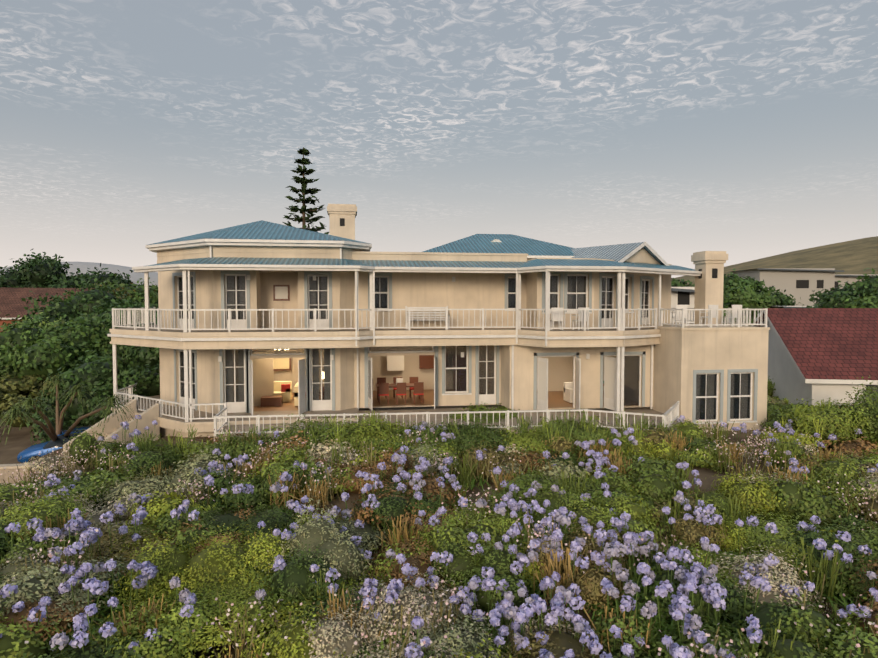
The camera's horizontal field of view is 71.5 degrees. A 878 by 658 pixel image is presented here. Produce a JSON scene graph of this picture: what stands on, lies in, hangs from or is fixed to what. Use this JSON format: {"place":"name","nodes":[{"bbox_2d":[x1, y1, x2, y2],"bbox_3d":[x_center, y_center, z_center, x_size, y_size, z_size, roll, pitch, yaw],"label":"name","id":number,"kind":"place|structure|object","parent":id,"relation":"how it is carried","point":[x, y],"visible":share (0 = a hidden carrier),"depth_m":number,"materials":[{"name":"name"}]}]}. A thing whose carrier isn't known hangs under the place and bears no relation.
{"place":"outdoors","nodes":[
{"label":"outdoors","id":0,"kind":"place"},
{"bbox_2d":[158,258,671,413],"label":"house walls","id":1,"kind":"structure","parent":0,"point":[470,290],"depth_m":27.00,"materials":[{"name":"beige paint"}]},
{"bbox_2d":[273,285,289,300],"bbox_3d":[-6.955,-1.603,26.921,0.700,0.700,0.045,0,2,-8],"label":"picture frame","id":2,"kind":"object","parent":1,"relation":"attached to","point":[281,292],"visible":0.94,"depth_m":26.90,"materials":[{"name":"brown wood"}]},
{"bbox_2d":[147,220,694,270],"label":"house roofs","id":3,"kind":"structure","parent":1,"relation":"on","point":[475,243],"depth_m":27.15,"materials":[{"name":"blue metal"}]},
{"bbox_2d":[327,204,356,239],"bbox_3d":[-5.686,-5.292,35.915,1.710,3.850,1.710,0,2,-8],"label":"chimney","id":4,"kind":"object","parent":3,"relation":"on","point":[342,217],"visible":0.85,"depth_m":35.13,"materials":[{"name":"beige paint"}]},
{"bbox_2d":[112,245,757,423],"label":"house trim","id":5,"kind":"structure","parent":1,"relation":"attached to","point":[306,402],"depth_m":26.18,"materials":[{"name":"white paint"}]},
{"bbox_2d":[179,276,750,419],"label":"windows","id":6,"kind":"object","parent":1,"relation":"in","point":[609,376],"visible":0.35,"depth_m":26.36,"materials":[{"name":"clear glass"}]},
{"bbox_2d":[181,276,749,419],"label":"house interiors","id":7,"kind":"object","parent":1,"relation":"in","point":[266,375],"depth_m":29.18,"materials":[{"name":"beige paint"}]},
{"bbox_2d":[0,236,877,657],"bbox_3d":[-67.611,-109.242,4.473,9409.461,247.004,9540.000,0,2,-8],"label":"ground","id":8,"kind":"structure","parent":0,"point":[856,256],"depth_m":31.42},
{"bbox_2d":[0,463,43,485],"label":"garden wall","id":9,"kind":"structure","parent":8,"relation":"on","point":[5,473],"depth_m":20.97,"materials":[{"name":"paint"}]},
{"bbox_2d":[0,288,94,335],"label":"neighbour house","id":10,"kind":"structure","parent":8,"relation":"on","point":[12,304],"depth_m":69.29,"materials":[{"name":"tile"}]},
{"bbox_2d":[0,373,139,443],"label":"tree","id":11,"kind":"object","parent":8,"relation":"on","point":[18,411],"visible":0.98,"depth_m":23.51,"materials":[{"name":"green plant"}]},
{"bbox_2d":[63,399,159,457],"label":"entrance stairs","id":12,"kind":"structure","parent":8,"relation":"on","point":[114,427],"depth_m":24.63,"materials":[{"name":"stone"}]},
{"bbox_2d":[283,147,328,233],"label":"norfolk pine tree","id":13,"kind":"object","parent":8,"relation":"on","point":[304,190],"visible":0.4,"depth_m":49.43,"materials":[{"name":"green plant"}]},
{"bbox_2d":[107,324,679,441],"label":"house slabs","id":14,"kind":"structure","parent":8,"relation":"on","point":[232,339],"depth_m":25.01,"materials":[{"name":"beige paint"}]},
{"bbox_2d":[145,239,371,263],"bbox_3d":[-8.525,-3.481,29.947,10.120,0.810,9.820,0,2,-8],"label":"pavilion attic","id":15,"kind":"object","parent":14,"relation":"on","point":[200,248],"visible":0.62,"depth_m":25.70,"materials":[{"name":"beige paint"}]},
{"bbox_2d":[132,264,701,275],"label":"veranda beams","id":16,"kind":"structure","parent":14,"relation":"on","point":[175,267],"depth_m":24.73,"materials":[{"name":"beige wood"}]},
{"bbox_2d":[261,349,603,406],"bbox_3d":[-0.073,1.936,29.758,17.400,2.900,5.200,0,2,-8],"label":"room furniture","id":17,"kind":"object","parent":14,"relation":"on","point":[282,393],"visible":0.56,"depth_m":28.44,"materials":[{"name":"brown wood"}]},
{"bbox_2d":[218,269,652,410],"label":"fixtures and clutter","id":18,"kind":"object","parent":14,"relation":"attached to","point":[395,363],"visible":0.52,"depth_m":26.92,"materials":[{"name":"white wood"}]},
{"bbox_2d":[112,307,767,435],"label":"railings","id":19,"kind":"object","parent":14,"relation":"on","point":[672,412],"visible":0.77,"depth_m":24.80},
{"bbox_2d":[352,251,527,261],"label":"parapet wall","id":20,"kind":"structure","parent":14,"relation":"on","point":[442,256],"depth_m":27.24,"materials":[{"name":"beige paint"}]},
{"bbox_2d":[527,255,573,259],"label":"block wall","id":21,"kind":"structure","parent":14,"relation":"on","point":[529,257],"depth_m":30.24,"materials":[{"name":"white paint"}]},
{"bbox_2d":[405,305,742,329],"bbox_3d":[5.862,-0.511,26.280,14.712,1.070,1.791,0,2,1],"label":"balcony furniture","id":22,"kind":"object","parent":14,"relation":"on","point":[556,315],"visible":0.81,"depth_m":26.54,"materials":[{"name":"white wood"}]},
{"bbox_2d":[618,241,669,265],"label":"wing gable wall","id":23,"kind":"structure","parent":14,"relation":"on","point":[640,254],"depth_m":28.86,"materials":[{"name":"beige paint"}]},
{"bbox_2d":[0,249,877,445],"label":"trees","id":24,"kind":"object","parent":8,"relation":"on","point":[69,338],"visible":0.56,"depth_m":37.45,"materials":[{"name":"green plant"}]},
{"bbox_2d":[0,376,877,657],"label":"garden foliage plants","id":25,"kind":"object","parent":8,"relation":"on","point":[210,555],"visible":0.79,"depth_m":12.45,"materials":[{"name":"green plant"}]},
{"bbox_2d":[0,415,877,657],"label":"garden flowers","id":26,"kind":"object","parent":8,"relation":"on","point":[537,603],"visible":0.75,"depth_m":11.30,"materials":[{"name":"purple plant"}]},
{"bbox_2d":[87,375,877,657],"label":"terrace shrubs","id":27,"kind":"object","parent":8,"relation":"on","point":[843,424],"visible":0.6,"depth_m":20.63,"materials":[{"name":"green plant"}]},
{"bbox_2d":[671,287,694,322],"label":"neighboring house","id":28,"kind":"structure","parent":8,"relation":"on","point":[682,295],"depth_m":47.20,"materials":[{"name":"grey paint"}]},
{"bbox_2d":[610,322,769,432],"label":"terrace block","id":29,"kind":"structure","parent":8,"relation":"on","point":[681,354],"depth_m":25.45,"materials":[{"name":"beige paint"}]},
{"bbox_2d":[691,251,727,323],"bbox_3d":[12.738,-1.853,28.789,1.160,3.550,1.160,0,2,-8],"label":"chimney","id":30,"kind":"object","parent":29,"relation":"on","point":[709,281],"visible":0.88,"depth_m":28.36,"materials":[{"name":"beige paint"}]},
{"bbox_2d":[731,268,843,305],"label":"grey house","id":31,"kind":"structure","parent":8,"relation":"on","point":[798,283],"depth_m":93.16,"materials":[{"name":"grey paint"}]},
{"bbox_2d":[769,306,813,307],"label":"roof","id":32,"kind":"structure","parent":8,"relation":"on","point":[789,306],"depth_m":56.88,"materials":[{"name":"grey"}]},
{"bbox_2d":[751,308,877,406],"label":"neighbour house","id":33,"kind":"structure","parent":8,"relation":"on","point":[820,354],"depth_m":30.34,"materials":[{"name":"red tile"}]},
{"bbox_2d":[834,274,877,289],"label":"grey house","id":34,"kind":"structure","parent":8,"relation":"on","point":[849,278],"depth_m":107.64,"materials":[{"name":"grey paint"}]},
{"bbox_2d":[0,0,877,277],"label":"sky","id":35,"kind":"structure","parent":0,"point":[747,130],"materials":[{"name":"grey"}]},
{"label":"driveway paving","id":36,"kind":"structure","parent":0,"visible":0},
{"bbox_2d":[17,426,90,462],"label":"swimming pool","id":37,"kind":"structure","parent":36,"relation":"on","point":[36,449],"depth_m":26.52,"materials":[{"name":"blue paint"}]}
]}

